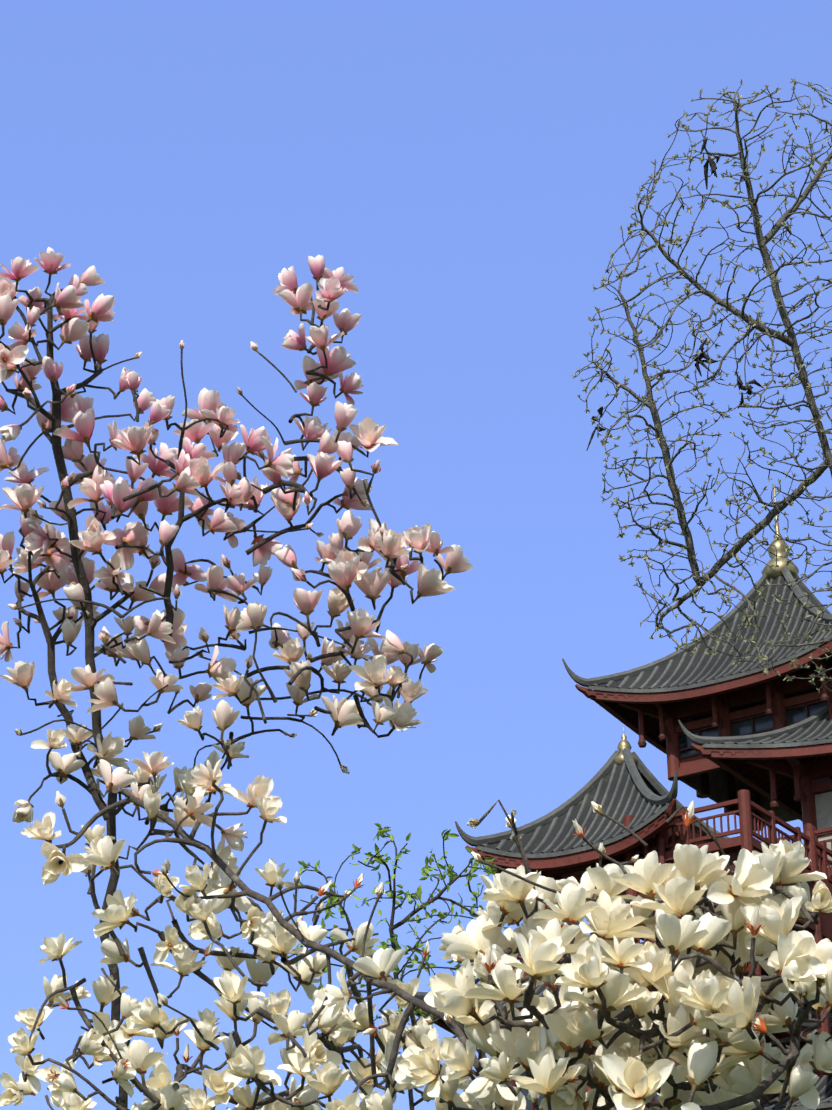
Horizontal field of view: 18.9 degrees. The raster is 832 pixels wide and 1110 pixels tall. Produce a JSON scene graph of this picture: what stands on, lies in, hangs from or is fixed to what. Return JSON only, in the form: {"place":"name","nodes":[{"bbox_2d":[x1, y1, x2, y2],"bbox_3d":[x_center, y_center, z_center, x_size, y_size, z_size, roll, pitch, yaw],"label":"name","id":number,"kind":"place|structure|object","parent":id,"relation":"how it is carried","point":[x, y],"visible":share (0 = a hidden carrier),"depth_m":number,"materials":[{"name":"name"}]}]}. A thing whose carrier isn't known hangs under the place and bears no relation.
{"place":"outdoors","nodes":[
{"label":"outdoors","id":0,"kind":"place"},
{"bbox_2d":[0,247,472,1108],"bbox_3d":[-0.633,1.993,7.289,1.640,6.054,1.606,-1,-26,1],"label":"pink magnolia branches","id":1,"kind":"object","parent":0,"point":[66,561],"visible":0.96,"depth_m":7.97,"materials":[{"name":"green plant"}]},
{"bbox_2d":[286,823,508,1109],"bbox_3d":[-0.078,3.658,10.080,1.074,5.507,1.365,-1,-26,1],"label":"green tree branches","id":2,"kind":"object","parent":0,"point":[425,870],"visible":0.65,"depth_m":10.97,"materials":[{"name":"green plant"}]},
{"bbox_2d":[0,751,831,1109],"bbox_3d":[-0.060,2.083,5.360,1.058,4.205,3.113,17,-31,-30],"label":"white magnolia branches","id":3,"kind":"object","parent":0,"point":[618,983],"visible":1,"depth_m":5.25,"materials":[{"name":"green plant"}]},
{"bbox_2d":[0,0,831,1109],"label":"sky","id":4,"kind":"structure","parent":0,"point":[474,167],"materials":[{"name":"blue"}]},
{"bbox_2d":[415,642,831,1109],"bbox_3d":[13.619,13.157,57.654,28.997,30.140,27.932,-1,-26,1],"label":"tower","id":5,"kind":"structure","parent":0,"point":[718,701],"depth_m":60.39,"materials":[{"name":"red wood"}]},
{"bbox_2d":[414,567,831,1109],"bbox_3d":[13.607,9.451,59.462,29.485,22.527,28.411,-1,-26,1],"label":"tower roof tiles","id":6,"kind":"object","parent":5,"relation":"on","point":[615,791],"visible":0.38,"depth_m":60.28,"materials":[{"name":"grey tile"}]},
{"bbox_2d":[615,488,798,765],"bbox_3d":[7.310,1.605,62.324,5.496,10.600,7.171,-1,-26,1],"label":"roof finials","id":7,"kind":"object","parent":6,"relation":"on","point":[792,567],"visible":0.6,"depth_m":65.96,"materials":[{"name":"gold metal"}]},
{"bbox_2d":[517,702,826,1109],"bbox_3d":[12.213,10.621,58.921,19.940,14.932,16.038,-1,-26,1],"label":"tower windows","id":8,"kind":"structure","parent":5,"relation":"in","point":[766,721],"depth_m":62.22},
{"bbox_2d":[571,78,831,692],"bbox_3d":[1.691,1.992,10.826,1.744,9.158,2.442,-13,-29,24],"label":"bare tree branches","id":9,"kind":"object","parent":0,"point":[790,339],"visible":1,"depth_m":11.92,"materials":[{"name":"brown plant"}]}
]}

